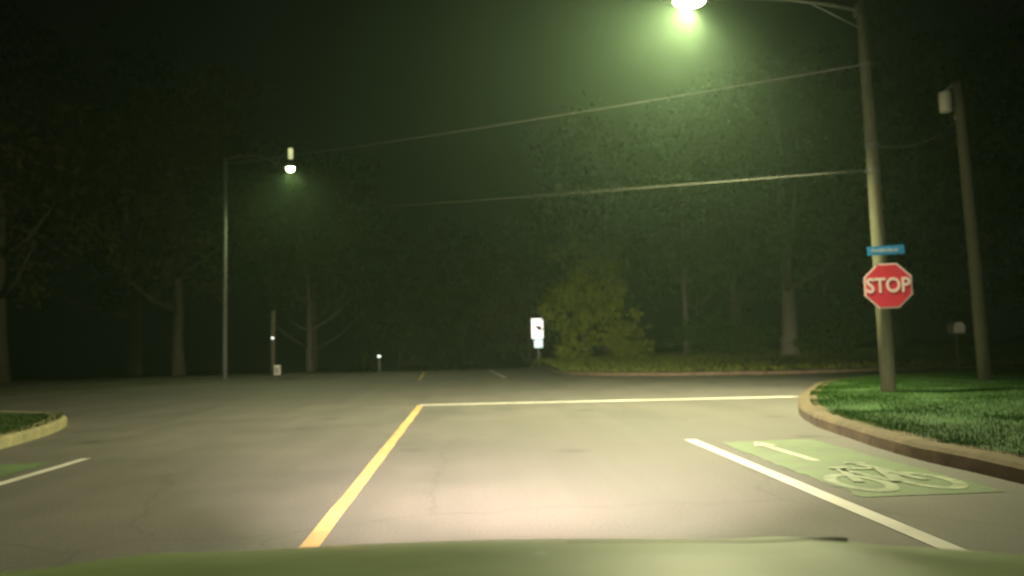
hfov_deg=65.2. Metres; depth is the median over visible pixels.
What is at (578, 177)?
tree
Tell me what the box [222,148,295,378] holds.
street light
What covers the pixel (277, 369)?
utility box
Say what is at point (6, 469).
bicycle lane patch
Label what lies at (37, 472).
lane line
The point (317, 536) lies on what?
line
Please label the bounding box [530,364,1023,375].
kerb
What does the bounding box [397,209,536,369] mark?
tree
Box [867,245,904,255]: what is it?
street name sign
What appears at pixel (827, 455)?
bicycle lane patch
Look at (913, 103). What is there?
tree
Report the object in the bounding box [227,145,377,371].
tree
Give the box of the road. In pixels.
[0,367,1023,572]
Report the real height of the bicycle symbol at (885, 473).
0.001 m
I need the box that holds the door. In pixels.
[954,322,964,332]
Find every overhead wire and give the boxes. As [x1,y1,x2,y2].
[226,170,864,216]
[227,65,858,163]
[879,121,955,147]
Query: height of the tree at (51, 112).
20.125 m
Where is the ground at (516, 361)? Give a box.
[11,335,1023,380]
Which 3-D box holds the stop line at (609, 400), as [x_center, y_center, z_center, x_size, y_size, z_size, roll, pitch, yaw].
[2.031,2.419,17.144,8.108,0.001,0.318,-2,-4,3]
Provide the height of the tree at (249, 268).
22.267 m
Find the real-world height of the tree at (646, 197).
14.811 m
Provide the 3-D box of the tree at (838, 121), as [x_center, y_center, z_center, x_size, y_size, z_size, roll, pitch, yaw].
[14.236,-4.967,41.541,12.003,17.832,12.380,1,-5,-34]
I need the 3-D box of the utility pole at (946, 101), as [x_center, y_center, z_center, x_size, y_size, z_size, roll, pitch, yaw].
[10.621,-1.213,18.762,0.801,7.411,0.290,-1,-4,-3]
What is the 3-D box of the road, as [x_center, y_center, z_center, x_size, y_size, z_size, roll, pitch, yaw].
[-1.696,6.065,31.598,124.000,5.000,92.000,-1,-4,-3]
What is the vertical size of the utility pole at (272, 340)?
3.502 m
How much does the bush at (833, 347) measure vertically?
2.789 m
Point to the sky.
(344, 73)
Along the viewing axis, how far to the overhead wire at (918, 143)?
17.34 m
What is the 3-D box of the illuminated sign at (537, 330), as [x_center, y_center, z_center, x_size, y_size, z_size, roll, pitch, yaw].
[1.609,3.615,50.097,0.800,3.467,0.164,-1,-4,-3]
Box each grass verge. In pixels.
[0,372,308,392]
[540,342,1023,371]
[817,370,1023,453]
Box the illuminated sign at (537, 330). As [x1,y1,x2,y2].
[531,318,543,363]
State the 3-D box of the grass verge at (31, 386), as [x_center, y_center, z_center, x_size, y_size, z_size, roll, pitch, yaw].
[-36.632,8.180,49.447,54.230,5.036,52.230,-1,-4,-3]
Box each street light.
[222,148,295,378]
[660,0,896,391]
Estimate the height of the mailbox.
1.700 m
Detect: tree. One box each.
[0,1,186,382]
[5,22,297,377]
[43,59,291,375]
[214,135,412,371]
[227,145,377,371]
[326,214,471,371]
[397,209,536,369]
[456,210,583,367]
[517,91,706,353]
[576,106,767,354]
[598,67,857,349]
[637,36,914,355]
[728,0,1023,350]
[894,0,1023,333]
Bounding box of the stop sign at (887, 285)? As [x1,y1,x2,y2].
[864,263,912,308]
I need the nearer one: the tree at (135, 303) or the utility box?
the utility box
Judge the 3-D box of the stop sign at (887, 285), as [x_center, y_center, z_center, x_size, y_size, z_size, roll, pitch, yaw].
[7.229,-0.040,15.392,0.864,0.864,0.072,-2,-4,11]
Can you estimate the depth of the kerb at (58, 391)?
31.21 m
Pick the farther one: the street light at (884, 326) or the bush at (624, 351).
the bush at (624, 351)
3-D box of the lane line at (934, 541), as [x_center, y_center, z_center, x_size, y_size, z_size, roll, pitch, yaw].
[2.786,1.222,0.620,0.152,0.001,19.100,-1,-4,-3]
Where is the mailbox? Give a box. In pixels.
[947,322,964,371]
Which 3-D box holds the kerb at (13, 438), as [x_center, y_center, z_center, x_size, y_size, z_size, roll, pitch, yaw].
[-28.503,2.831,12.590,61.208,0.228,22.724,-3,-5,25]
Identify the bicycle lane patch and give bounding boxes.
[0,463,48,476]
[718,439,1006,496]
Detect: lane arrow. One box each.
[754,441,774,445]
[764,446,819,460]
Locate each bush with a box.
[532,216,644,363]
[601,319,654,358]
[664,310,745,354]
[788,307,875,354]
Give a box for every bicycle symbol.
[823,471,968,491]
[829,462,900,480]
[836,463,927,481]
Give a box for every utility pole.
[271,311,274,374]
[938,80,991,379]
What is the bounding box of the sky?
[0,0,1023,375]
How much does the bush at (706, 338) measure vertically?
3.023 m
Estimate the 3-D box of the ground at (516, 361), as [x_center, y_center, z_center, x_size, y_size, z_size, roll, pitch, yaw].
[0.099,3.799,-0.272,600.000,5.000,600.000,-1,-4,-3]
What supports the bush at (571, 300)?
on the grass verge at (994, 353)
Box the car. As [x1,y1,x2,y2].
[0,537,1023,575]
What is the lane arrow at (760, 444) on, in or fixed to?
on the bicycle lane patch at (827, 455)
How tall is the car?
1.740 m
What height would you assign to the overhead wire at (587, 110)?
3.351 m
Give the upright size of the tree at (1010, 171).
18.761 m
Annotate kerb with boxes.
[0,372,330,395]
[0,411,66,448]
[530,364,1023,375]
[798,369,1023,483]
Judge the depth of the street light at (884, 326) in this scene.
15.65 m
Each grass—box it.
[0,411,62,433]
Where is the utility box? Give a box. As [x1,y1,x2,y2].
[274,365,280,374]
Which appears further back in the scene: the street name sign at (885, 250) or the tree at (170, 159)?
the tree at (170, 159)
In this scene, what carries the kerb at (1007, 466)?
on the road
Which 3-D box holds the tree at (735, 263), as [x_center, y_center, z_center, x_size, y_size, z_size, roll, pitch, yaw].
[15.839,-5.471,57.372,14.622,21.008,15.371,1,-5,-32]
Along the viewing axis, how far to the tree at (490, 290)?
72.99 m
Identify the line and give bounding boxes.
[0,458,89,484]
[299,405,422,547]
[419,396,797,405]
[684,439,968,550]
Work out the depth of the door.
24.63 m

